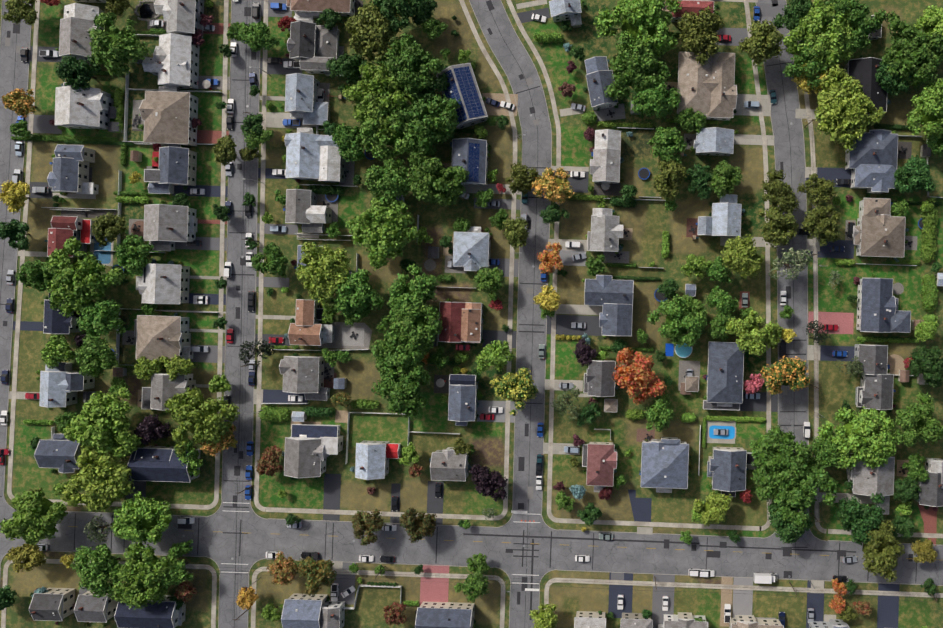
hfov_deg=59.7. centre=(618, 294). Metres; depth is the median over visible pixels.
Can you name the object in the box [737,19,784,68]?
tree
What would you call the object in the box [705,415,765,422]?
hedge
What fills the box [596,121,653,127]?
hedge
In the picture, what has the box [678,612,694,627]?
house
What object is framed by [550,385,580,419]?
tree
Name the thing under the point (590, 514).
tree
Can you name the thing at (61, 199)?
tree
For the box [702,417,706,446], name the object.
hedge
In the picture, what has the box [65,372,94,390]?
house
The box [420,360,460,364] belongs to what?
hedge
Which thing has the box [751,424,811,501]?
tree
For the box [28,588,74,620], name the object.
house
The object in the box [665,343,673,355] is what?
paving tarp
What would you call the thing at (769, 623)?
house
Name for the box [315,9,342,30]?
tree
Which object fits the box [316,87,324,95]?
patio set
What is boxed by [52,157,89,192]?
house
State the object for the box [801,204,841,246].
tree
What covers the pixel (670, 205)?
tree
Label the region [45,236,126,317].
tree
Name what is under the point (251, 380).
car
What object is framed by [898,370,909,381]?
garden shed
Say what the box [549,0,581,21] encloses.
house
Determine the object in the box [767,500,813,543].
tree
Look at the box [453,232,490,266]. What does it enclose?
house
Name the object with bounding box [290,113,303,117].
house
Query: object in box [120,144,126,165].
hedge
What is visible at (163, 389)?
house
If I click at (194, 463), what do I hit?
tree
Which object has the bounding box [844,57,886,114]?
house
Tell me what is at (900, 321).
house
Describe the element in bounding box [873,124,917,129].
hedge
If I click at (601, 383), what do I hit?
house
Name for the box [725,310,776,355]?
tree
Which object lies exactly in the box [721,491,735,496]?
house
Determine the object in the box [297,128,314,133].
house
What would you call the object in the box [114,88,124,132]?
hedge
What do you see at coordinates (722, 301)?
tree
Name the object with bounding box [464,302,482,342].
house
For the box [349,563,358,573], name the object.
tree
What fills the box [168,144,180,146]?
house
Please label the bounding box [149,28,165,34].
hedge
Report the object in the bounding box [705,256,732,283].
tree
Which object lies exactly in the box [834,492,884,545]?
tree
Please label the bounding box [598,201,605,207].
tree
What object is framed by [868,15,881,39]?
house
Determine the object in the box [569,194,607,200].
hedge
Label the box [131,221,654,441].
brown paver
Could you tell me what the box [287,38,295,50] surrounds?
house
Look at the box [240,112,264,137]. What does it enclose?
tree
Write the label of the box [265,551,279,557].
car
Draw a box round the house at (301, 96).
[285,73,319,112]
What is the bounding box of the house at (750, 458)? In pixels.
[746,452,758,464]
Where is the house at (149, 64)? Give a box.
[142,57,186,74]
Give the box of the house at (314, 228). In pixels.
[302,223,324,232]
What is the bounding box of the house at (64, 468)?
[58,463,81,472]
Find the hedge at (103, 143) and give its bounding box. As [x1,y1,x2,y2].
[64,140,133,145]
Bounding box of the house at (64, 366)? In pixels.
[48,362,71,371]
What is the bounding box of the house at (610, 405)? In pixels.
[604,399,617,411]
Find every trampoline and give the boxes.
[325,193,337,201]
[364,147,374,159]
[638,168,649,179]
[654,289,666,301]
[918,218,923,229]
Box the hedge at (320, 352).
[309,349,348,353]
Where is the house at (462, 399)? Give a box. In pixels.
[448,384,477,421]
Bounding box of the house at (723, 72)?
[706,52,734,120]
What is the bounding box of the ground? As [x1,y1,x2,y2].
[0,0,942,627]
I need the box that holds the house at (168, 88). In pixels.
[159,86,179,91]
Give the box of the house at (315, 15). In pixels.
[295,12,325,17]
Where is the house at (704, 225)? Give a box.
[697,216,711,235]
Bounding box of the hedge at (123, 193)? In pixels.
[113,191,168,196]
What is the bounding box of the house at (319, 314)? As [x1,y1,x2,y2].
[316,308,324,319]
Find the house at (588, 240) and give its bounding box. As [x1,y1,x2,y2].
[587,231,590,250]
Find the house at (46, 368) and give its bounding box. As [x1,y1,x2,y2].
[45,365,58,370]
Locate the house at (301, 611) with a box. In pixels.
[281,593,327,627]
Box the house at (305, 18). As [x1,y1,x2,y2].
[294,16,314,22]
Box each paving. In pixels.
[9,0,936,621]
[12,167,899,627]
[26,0,781,627]
[152,152,158,168]
[324,218,697,388]
[477,250,775,618]
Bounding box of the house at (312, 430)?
[291,424,339,437]
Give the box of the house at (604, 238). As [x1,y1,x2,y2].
[590,215,618,251]
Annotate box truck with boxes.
[753,572,776,583]
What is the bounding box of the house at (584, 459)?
[582,444,587,466]
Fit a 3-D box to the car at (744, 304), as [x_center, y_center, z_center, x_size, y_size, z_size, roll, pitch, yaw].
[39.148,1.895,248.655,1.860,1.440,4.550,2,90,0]
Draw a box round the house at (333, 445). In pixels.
[320,435,342,454]
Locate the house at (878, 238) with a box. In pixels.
[856,215,905,256]
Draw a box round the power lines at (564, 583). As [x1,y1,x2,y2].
[185,566,927,601]
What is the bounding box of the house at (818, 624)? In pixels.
[809,621,849,627]
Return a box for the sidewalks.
[1,0,942,627]
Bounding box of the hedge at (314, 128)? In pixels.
[312,127,351,130]
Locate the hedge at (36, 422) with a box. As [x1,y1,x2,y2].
[23,419,53,424]
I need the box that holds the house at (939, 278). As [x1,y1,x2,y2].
[934,273,942,285]
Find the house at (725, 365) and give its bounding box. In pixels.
[706,342,743,402]
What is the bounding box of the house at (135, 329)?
[134,319,136,335]
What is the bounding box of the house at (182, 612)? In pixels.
[178,604,185,624]
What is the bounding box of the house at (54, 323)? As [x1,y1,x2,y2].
[43,300,80,333]
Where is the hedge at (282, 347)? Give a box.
[274,345,287,348]
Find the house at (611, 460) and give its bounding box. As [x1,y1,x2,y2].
[605,449,616,468]
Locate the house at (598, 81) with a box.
[586,70,617,109]
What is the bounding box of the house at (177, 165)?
[158,146,196,185]
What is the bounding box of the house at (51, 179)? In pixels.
[47,172,56,186]
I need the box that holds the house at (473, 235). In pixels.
[463,232,483,267]
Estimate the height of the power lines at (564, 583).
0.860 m
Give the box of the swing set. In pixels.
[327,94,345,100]
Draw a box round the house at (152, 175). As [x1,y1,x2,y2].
[144,169,159,182]
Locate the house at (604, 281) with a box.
[596,275,611,288]
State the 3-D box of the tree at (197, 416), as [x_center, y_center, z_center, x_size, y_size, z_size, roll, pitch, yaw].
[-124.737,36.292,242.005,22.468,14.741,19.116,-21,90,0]
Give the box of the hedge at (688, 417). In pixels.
[679,412,696,422]
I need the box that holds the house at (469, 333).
[461,309,482,341]
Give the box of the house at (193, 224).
[190,216,197,232]
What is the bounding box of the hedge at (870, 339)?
[856,336,918,342]
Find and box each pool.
[92,241,112,264]
[674,343,692,357]
[708,424,735,440]
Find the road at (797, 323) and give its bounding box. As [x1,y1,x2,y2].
[756,0,808,539]
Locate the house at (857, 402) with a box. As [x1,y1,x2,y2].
[855,387,862,406]
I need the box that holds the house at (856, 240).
[853,226,860,244]
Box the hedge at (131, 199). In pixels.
[115,195,149,203]
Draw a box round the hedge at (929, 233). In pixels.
[919,204,938,262]
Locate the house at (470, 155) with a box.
[451,138,487,185]
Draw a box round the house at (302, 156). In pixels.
[285,132,320,179]
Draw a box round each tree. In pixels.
[0,180,30,213]
[0,219,29,249]
[0,481,67,545]
[0,585,16,610]
[1,0,37,24]
[2,88,36,118]
[5,542,46,572]
[10,119,31,138]
[15,260,54,291]
[30,436,40,450]
[31,587,47,597]
[40,0,60,5]
[40,334,75,368]
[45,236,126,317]
[52,195,59,202]
[54,411,76,433]
[55,54,102,92]
[58,197,65,202]
[60,444,134,511]
[60,554,74,568]
[62,387,141,458]
[70,543,121,597]
[74,333,85,347]
[75,334,118,377]
[76,297,125,335]
[83,514,112,543]
[88,12,150,76]
[92,212,127,246]
[106,0,129,16]
[109,377,128,395]
[109,540,178,609]
[110,491,172,544]
[114,233,153,276]
[129,171,141,183]
[133,356,162,379]
[134,414,170,445]
[141,303,157,314]
[152,143,160,151]
[158,354,195,380]
[158,547,193,589]
[163,387,239,456]
[169,539,192,556]
[169,596,184,609]
[171,192,189,205]
[174,439,198,457]
[174,580,197,601]
[178,448,202,476]
[191,28,204,46]
[191,118,201,128]
[198,424,237,455]
[200,14,213,26]
[204,0,213,7]
[208,374,231,392]
[212,135,236,165]
[212,204,229,221]
[212,317,226,329]
[215,101,226,109]
[215,276,226,289]
[218,44,232,57]
[226,21,243,41]
[231,439,237,447]
[236,586,258,609]
[238,21,280,51]
[238,338,274,365]
[239,146,261,161]
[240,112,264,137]
[242,128,273,150]
[242,192,255,206]
[245,237,258,249]
[249,85,260,96]
[251,242,288,278]
[255,454,282,476]
[261,212,272,223]
[261,603,281,621]
[263,444,282,456]
[265,101,272,108]
[266,550,297,585]
[267,287,273,296]
[274,189,285,204]
[277,16,295,31]
[277,489,287,498]
[281,287,288,292]
[285,513,300,525]
[295,242,351,305]
[296,556,336,595]
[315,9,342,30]
[321,304,337,322]
[321,347,337,366]
[323,120,337,135]
[325,53,370,83]
[326,222,341,237]
[330,392,351,407]
[332,123,372,161]
[333,268,384,320]
[336,350,351,363]
[338,84,345,92]
[342,62,415,138]
[343,304,370,326]
[344,3,402,65]
[345,198,420,271]
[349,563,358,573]
[351,508,384,545]
[353,174,361,184]
[360,90,415,161]
[364,158,412,205]
[367,487,375,494]
[369,0,429,34]
[371,315,429,391]
[371,371,430,420]
[374,33,443,94]
[374,564,384,576]
[382,601,406,625]
[387,263,439,322]
[388,296,442,363]
[398,70,449,103]
[398,442,419,465]
[399,259,417,272]
[400,507,436,542]
[402,94,460,155]
[407,151,469,206]
[408,462,423,478]
[409,0,437,25]
[414,564,423,574]
[417,226,433,244]
[420,17,447,38]
[421,351,429,363]
[427,346,449,369]
[439,235,452,247]
[440,48,450,59]
[440,395,447,402]
[451,30,458,35]
[452,217,470,231]
[453,367,460,373]
[453,437,471,454]
[454,582,462,592]
[458,49,470,63]
[460,367,467,373]
[461,519,470,529]
[461,570,489,603]
[466,553,489,572]
[467,368,480,381]
[468,443,474,455]
[469,463,507,501]
[473,266,504,300]
[474,125,487,138]
[474,189,493,207]
[475,340,515,372]
[482,507,496,519]
[486,169,497,182]
[487,116,495,125]
[488,296,503,310]
[489,208,508,230]
[489,367,538,415]
[496,115,509,129]
[496,183,506,192]
[501,324,509,331]
[502,217,529,249]
[505,162,540,195]
[529,603,558,627]
[531,167,573,204]
[533,285,560,311]
[536,242,563,274]
[539,202,569,224]
[539,305,555,319]
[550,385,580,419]
[553,481,565,491]
[555,491,574,511]
[556,269,566,276]
[558,82,575,97]
[560,20,571,30]
[563,42,571,51]
[566,60,576,73]
[569,45,584,62]
[569,456,579,467]
[569,485,586,499]
[572,434,584,446]
[573,337,597,366]
[576,402,602,425]
[577,501,602,526]
[582,333,590,344]
[583,127,594,140]
[585,254,606,276]
[588,398,597,405]
[593,0,681,57]
[595,350,608,360]
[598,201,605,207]
[598,486,612,499]
[604,35,670,100]
[606,612,613,619]
[610,337,627,353]
[611,347,666,404]
[613,474,626,489]
[619,184,637,202]
[625,449,630,456]
[631,82,681,118]
[636,329,648,343]
[641,609,652,617]
[644,393,674,431]
[647,126,686,163]
[647,294,706,346]
[653,158,688,200]
[655,349,665,361]
[657,278,678,298]
[663,376,672,385]
[665,198,678,211]
[672,107,706,134]
[675,293,707,317]
[677,6,724,65]
[680,254,714,279]
[680,530,692,544]
[684,163,713,199]
[691,502,704,522]
[693,492,732,525]
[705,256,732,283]
[706,285,737,313]
[708,311,736,340]
[710,159,743,197]
[720,234,764,278]
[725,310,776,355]
[727,529,740,542]
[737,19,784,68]
[739,307,753,318]
[739,489,752,503]
[743,373,763,393]
[749,434,766,455]
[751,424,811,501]
[757,205,798,247]
[760,169,798,210]
[761,356,809,394]
[761,457,837,536]
[765,323,782,348]
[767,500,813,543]
[768,247,812,279]
[772,0,812,37]
[779,305,793,319]
[781,327,796,342]
[782,0,853,66]
[783,33,828,89]
[791,63,829,93]
[797,173,836,206]
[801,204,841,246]
[805,455,827,477]
[806,320,830,342]
[809,436,845,468]
[814,64,885,152]
[817,406,896,469]
[824,0,887,53]
[828,270,843,288]
[829,595,845,613]
[831,578,846,595]
[832,196,841,205]
[834,355,864,376]
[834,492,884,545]
[839,606,857,621]
[842,399,850,409]
[844,480,852,490]
[845,194,852,201]
[845,579,856,594]
[847,294,857,302]
[852,600,871,615]
[853,277,859,284]
[862,519,904,581]
[875,57,909,95]
[881,11,942,87]
[890,199,908,216]
[890,515,914,538]
[891,166,908,190]
[891,392,942,446]
[893,477,920,502]
[895,500,912,514]
[899,155,935,193]
[902,453,929,481]
[903,357,912,367]
[905,78,942,138]
[908,345,942,388]
[910,539,937,562]
[913,5,942,51]
[914,320,938,341]
[920,197,935,211]
[920,578,935,596]
[926,133,942,156]
[930,261,942,272]
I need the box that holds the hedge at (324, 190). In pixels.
[307,184,344,195]
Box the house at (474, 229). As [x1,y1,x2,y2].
[467,226,480,231]
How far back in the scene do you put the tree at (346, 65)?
240.57 m
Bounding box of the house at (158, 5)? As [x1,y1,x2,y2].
[154,0,167,15]
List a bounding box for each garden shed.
[83,391,95,402]
[108,106,117,118]
[108,122,121,131]
[113,367,126,376]
[130,150,141,161]
[333,378,346,388]
[428,246,439,258]
[430,334,437,346]
[630,102,639,114]
[680,382,690,394]
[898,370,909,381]
[912,320,923,329]
[917,374,927,384]
[920,144,930,156]
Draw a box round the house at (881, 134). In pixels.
[869,129,890,140]
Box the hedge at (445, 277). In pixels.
[436,274,453,281]
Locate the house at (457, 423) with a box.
[455,421,467,425]
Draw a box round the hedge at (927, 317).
[922,314,937,321]
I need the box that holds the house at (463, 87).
[436,63,487,128]
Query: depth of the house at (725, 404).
246.14 m
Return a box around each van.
[12,169,21,183]
[32,187,48,193]
[177,516,194,523]
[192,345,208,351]
[224,262,231,277]
[253,3,259,18]
[270,3,286,10]
[270,226,286,231]
[448,261,462,267]
[521,214,527,228]
[522,190,527,203]
[564,446,579,452]
[565,241,580,247]
[689,568,703,575]
[699,570,714,576]
[744,101,759,107]
[778,612,784,627]
[803,422,809,437]
[847,222,854,237]
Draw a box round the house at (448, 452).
[443,447,453,459]
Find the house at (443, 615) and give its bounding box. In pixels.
[415,602,474,627]
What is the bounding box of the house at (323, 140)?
[284,134,336,145]
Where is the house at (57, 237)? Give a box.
[47,228,83,256]
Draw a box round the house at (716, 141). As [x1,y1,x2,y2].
[695,127,733,155]
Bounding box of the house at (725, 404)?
[717,403,731,406]
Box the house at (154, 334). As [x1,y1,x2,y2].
[136,315,188,360]
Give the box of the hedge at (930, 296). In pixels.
[921,274,938,311]
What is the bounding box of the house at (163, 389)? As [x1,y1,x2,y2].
[150,373,192,410]
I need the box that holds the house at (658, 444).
[651,439,664,451]
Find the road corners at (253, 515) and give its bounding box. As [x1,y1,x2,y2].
[0,496,821,581]
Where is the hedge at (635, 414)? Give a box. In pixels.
[625,409,644,420]
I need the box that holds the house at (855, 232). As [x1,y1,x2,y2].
[852,226,860,237]
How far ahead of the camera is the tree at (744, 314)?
244.99 m
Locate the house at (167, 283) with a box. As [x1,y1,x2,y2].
[142,264,189,303]
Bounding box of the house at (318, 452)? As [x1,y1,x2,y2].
[312,444,329,460]
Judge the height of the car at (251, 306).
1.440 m
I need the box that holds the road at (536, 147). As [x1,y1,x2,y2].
[469,0,550,627]
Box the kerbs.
[0,0,942,627]
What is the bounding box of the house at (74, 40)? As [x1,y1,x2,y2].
[59,17,104,58]
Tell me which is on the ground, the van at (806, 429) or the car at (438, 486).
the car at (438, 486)
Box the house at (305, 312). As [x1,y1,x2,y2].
[295,299,319,325]
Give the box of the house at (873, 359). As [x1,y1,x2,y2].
[854,344,887,374]
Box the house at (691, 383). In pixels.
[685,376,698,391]
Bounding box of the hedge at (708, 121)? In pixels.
[666,118,718,123]
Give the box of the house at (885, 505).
[875,496,889,513]
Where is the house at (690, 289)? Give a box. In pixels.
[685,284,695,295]
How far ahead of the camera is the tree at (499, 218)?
244.09 m
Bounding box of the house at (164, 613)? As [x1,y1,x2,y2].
[114,596,183,627]
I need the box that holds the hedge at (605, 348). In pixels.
[599,346,652,351]
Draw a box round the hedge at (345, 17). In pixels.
[319,16,351,19]
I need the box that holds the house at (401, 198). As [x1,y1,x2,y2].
[396,195,403,201]
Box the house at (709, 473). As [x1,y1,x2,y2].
[707,461,712,476]
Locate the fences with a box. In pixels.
[42,34,942,609]
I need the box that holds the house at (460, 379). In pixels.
[449,374,477,384]
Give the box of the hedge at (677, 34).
[668,32,683,36]
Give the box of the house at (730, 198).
[720,194,737,202]
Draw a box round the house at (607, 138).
[595,129,620,149]
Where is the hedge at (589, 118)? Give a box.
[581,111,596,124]
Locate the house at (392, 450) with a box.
[386,443,399,458]
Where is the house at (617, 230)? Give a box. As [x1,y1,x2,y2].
[610,225,622,237]
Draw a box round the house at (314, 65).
[299,57,333,73]
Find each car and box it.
[0,370,8,383]
[0,411,8,425]
[0,449,8,454]
[0,455,4,464]
[5,298,13,312]
[6,270,14,284]
[15,141,23,155]
[16,116,24,122]
[20,47,28,61]
[25,393,39,398]
[37,544,48,550]
[149,20,163,26]
[187,240,201,245]
[190,188,204,194]
[193,295,207,300]
[193,298,207,303]
[202,25,214,31]
[204,79,218,84]
[224,395,230,405]
[225,162,232,175]
[225,201,231,215]
[226,115,233,129]
[226,329,233,342]
[227,99,234,113]
[230,42,237,56]
[245,205,251,217]
[245,233,252,247]
[245,465,252,479]
[245,485,251,499]
[246,252,252,266]
[246,441,253,455]
[248,291,254,303]
[248,299,254,311]
[248,371,255,385]
[249,72,256,85]
[249,360,255,371]
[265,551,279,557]
[267,57,281,63]
[269,337,283,342]
[272,169,285,175]
[287,522,301,527]
[288,395,302,401]
[318,89,323,101]
[341,586,355,597]
[359,555,373,561]
[380,555,394,561]
[382,524,396,530]
[392,496,398,510]
[435,483,441,497]
[456,344,469,350]
[459,192,469,198]
[480,413,493,419]
[485,97,499,107]
[486,200,499,206]
[488,406,502,412]
[489,259,499,264]
[500,101,514,109]
[531,14,545,22]
[536,462,541,475]
[536,476,541,489]
[537,422,543,436]
[537,454,542,466]
[539,344,544,358]
[541,270,546,281]
[559,382,573,388]
[570,171,584,177]
[571,103,585,111]
[571,253,586,260]
[571,322,585,328]
[575,555,589,561]
[599,533,613,539]
[617,595,623,609]
[662,596,667,610]
[686,369,692,375]
[714,429,727,434]
[717,35,730,41]
[741,293,747,307]
[745,393,759,398]
[753,6,759,20]
[769,89,776,103]
[780,291,785,304]
[797,229,810,234]
[807,608,813,622]
[824,324,838,330]
[830,246,844,251]
[832,350,846,356]
[833,575,846,581]
[836,179,850,184]
[842,556,856,562]
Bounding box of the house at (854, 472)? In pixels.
[847,467,859,478]
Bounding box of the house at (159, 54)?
[153,46,166,61]
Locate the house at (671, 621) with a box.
[663,614,707,627]
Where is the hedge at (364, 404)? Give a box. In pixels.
[350,399,379,409]
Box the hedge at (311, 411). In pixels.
[302,406,335,417]
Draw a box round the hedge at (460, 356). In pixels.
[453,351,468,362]
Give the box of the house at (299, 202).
[285,189,316,223]
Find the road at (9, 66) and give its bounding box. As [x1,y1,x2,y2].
[0,0,31,508]
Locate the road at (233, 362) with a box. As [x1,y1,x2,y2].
[219,0,260,627]
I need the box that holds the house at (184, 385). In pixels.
[175,380,195,392]
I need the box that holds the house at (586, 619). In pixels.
[574,611,605,627]
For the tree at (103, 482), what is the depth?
237.26 m
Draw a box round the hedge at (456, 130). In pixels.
[454,128,474,133]
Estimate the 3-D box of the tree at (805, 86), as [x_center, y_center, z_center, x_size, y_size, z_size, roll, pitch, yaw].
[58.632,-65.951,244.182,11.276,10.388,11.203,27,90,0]
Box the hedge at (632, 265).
[606,263,636,267]
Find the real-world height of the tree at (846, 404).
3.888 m
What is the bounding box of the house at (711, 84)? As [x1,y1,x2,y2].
[703,76,719,91]
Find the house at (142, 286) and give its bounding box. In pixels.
[138,278,147,293]
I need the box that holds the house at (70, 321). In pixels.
[63,317,81,326]
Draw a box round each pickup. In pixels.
[39,50,58,57]
[282,119,300,125]
[283,61,299,68]
[301,551,318,558]
[331,583,338,601]
[724,604,730,622]
[779,340,785,357]
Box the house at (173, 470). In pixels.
[127,449,199,481]
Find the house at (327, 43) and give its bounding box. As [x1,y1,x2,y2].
[316,25,338,59]
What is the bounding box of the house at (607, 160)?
[592,148,620,183]
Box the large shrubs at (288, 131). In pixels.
[28,33,900,627]
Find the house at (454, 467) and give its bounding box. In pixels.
[430,450,468,480]
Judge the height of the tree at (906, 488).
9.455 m
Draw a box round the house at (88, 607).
[74,591,117,622]
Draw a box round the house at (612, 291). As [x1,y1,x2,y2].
[584,279,633,305]
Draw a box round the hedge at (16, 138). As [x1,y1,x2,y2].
[11,136,118,142]
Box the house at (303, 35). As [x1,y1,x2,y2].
[290,21,316,61]
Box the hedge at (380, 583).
[367,581,396,586]
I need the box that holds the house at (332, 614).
[320,601,344,627]
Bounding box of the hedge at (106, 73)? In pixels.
[93,70,122,75]
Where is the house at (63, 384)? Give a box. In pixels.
[58,379,70,391]
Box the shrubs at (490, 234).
[48,0,907,626]
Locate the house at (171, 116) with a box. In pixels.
[144,91,197,145]
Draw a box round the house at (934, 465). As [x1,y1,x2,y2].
[925,458,942,483]
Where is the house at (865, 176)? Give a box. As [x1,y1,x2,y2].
[851,164,896,188]
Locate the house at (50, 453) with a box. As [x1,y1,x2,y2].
[34,438,89,468]
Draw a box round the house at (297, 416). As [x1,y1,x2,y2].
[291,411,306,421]
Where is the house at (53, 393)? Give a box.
[39,371,77,407]
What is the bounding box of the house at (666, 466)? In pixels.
[641,440,688,488]
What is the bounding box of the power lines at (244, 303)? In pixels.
[233,2,252,612]
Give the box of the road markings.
[68,510,912,619]
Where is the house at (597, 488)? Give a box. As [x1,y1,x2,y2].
[594,486,605,491]
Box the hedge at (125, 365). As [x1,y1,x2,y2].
[117,363,166,369]
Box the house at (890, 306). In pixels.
[884,296,896,316]
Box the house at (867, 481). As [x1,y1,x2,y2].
[850,453,894,496]
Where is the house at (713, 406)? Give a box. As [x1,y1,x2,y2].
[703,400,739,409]
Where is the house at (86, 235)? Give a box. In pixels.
[80,219,95,243]
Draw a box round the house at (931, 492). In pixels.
[915,468,942,506]
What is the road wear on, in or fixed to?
on the ground
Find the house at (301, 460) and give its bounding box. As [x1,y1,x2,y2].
[284,437,326,477]
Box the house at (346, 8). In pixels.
[290,0,354,16]
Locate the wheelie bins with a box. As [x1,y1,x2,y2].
[30,28,895,617]
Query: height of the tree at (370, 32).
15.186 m
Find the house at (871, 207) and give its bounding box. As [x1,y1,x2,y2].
[859,198,890,217]
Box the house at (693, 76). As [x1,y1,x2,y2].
[677,52,711,115]
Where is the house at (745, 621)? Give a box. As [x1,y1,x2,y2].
[735,615,757,627]
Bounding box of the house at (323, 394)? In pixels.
[304,388,329,400]
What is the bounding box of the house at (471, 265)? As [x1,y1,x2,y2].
[464,259,481,270]
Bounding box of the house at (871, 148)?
[845,133,897,169]
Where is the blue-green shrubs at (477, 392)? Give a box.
[61,12,908,627]
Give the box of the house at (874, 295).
[856,278,892,332]
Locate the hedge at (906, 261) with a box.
[892,259,920,264]
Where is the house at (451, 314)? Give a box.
[438,302,464,341]
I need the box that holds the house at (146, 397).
[141,387,152,409]
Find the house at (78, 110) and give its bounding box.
[55,85,110,128]
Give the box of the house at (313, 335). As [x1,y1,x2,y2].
[288,323,324,345]
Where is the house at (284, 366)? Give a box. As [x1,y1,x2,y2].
[279,359,290,373]
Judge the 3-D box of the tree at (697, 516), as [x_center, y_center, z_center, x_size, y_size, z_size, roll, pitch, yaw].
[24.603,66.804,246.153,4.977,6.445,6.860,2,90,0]
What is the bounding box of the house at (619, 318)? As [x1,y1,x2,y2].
[602,303,632,335]
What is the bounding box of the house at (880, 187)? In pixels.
[867,179,888,193]
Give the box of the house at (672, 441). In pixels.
[661,437,679,445]
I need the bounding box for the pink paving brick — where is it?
[420,312,853,604]
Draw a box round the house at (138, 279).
[136,276,141,289]
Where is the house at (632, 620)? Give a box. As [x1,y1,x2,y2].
[620,613,652,627]
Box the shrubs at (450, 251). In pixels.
[30,3,928,623]
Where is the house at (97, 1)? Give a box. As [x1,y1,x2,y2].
[74,0,106,2]
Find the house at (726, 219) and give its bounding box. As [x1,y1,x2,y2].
[711,203,741,236]
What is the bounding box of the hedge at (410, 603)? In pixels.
[403,600,418,606]
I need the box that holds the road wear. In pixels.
[0,0,916,623]
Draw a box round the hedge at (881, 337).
[871,336,917,341]
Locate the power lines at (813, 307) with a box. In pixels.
[809,129,821,521]
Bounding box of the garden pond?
[134,0,160,22]
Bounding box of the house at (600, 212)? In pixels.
[593,208,611,216]
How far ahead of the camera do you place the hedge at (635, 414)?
247.30 m
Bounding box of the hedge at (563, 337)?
[555,334,580,340]
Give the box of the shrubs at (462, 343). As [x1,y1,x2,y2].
[42,39,893,625]
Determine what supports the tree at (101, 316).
on the ground
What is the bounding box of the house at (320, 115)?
[303,102,329,125]
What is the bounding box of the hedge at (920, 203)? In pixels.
[890,200,942,205]
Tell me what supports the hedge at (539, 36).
on the ground
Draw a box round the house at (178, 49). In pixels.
[158,33,199,88]
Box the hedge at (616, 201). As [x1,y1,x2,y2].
[610,196,636,207]
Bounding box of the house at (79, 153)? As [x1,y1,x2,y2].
[54,144,94,162]
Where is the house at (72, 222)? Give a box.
[50,216,81,229]
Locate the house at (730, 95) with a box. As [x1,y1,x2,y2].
[723,85,736,108]
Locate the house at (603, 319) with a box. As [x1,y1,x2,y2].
[599,312,608,326]
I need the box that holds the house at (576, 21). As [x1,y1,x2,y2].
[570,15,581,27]
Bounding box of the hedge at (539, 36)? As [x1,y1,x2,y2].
[533,31,563,42]
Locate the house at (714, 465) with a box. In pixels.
[709,456,718,471]
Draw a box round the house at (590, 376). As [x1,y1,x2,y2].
[586,369,595,382]
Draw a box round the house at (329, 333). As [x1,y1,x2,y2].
[322,324,334,342]
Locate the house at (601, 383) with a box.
[588,360,615,396]
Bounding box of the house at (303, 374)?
[283,356,324,392]
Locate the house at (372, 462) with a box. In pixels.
[355,441,389,479]
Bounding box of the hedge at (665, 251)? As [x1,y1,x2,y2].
[661,231,670,258]
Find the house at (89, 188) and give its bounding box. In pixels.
[76,182,98,193]
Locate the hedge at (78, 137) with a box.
[31,135,117,140]
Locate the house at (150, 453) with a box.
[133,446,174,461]
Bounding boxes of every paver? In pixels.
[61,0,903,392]
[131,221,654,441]
[291,93,904,626]
[342,328,363,345]
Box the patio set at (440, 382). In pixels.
[436,378,445,386]
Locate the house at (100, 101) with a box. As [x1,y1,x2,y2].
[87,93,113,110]
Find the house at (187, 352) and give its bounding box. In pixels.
[182,346,192,359]
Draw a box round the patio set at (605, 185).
[601,182,609,190]
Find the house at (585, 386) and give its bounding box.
[583,373,587,392]
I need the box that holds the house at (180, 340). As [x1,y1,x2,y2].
[168,333,190,348]
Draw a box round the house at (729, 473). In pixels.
[712,447,746,491]
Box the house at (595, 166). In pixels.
[590,159,600,174]
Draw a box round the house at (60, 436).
[53,433,66,439]
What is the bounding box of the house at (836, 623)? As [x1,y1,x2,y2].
[829,619,847,627]
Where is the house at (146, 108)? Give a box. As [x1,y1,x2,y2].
[139,100,153,120]
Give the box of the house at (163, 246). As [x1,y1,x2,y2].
[149,241,174,250]
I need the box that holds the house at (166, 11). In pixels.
[162,3,171,20]
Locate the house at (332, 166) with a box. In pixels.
[318,145,344,182]
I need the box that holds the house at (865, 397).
[859,390,872,404]
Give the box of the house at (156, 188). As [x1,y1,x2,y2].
[147,183,173,193]
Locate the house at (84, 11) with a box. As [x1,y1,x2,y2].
[64,3,103,19]
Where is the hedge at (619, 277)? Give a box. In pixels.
[612,275,660,280]
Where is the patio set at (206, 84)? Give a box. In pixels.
[202,80,213,89]
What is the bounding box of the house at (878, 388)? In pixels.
[860,374,893,409]
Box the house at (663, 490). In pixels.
[656,488,671,492]
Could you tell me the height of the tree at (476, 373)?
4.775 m
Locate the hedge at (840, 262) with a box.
[835,259,854,265]
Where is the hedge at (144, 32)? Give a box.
[133,30,167,34]
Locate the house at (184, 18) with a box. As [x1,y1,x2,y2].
[167,0,203,37]
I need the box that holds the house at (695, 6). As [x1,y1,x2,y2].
[671,0,713,21]
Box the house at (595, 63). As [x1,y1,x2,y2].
[584,56,608,73]
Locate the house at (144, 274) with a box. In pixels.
[143,267,145,282]
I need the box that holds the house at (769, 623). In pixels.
[729,618,783,627]
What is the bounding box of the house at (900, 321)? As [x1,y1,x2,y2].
[890,310,910,332]
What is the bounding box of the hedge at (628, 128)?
[613,125,670,130]
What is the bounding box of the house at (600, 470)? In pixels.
[586,442,614,485]
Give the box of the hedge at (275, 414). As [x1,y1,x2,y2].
[258,405,290,421]
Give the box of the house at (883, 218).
[876,214,890,223]
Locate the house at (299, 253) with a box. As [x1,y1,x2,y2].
[297,245,323,269]
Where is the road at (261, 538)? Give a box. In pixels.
[0,509,942,584]
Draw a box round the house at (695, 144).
[693,140,699,149]
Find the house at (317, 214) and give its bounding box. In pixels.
[305,205,331,222]
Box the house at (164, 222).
[143,204,196,241]

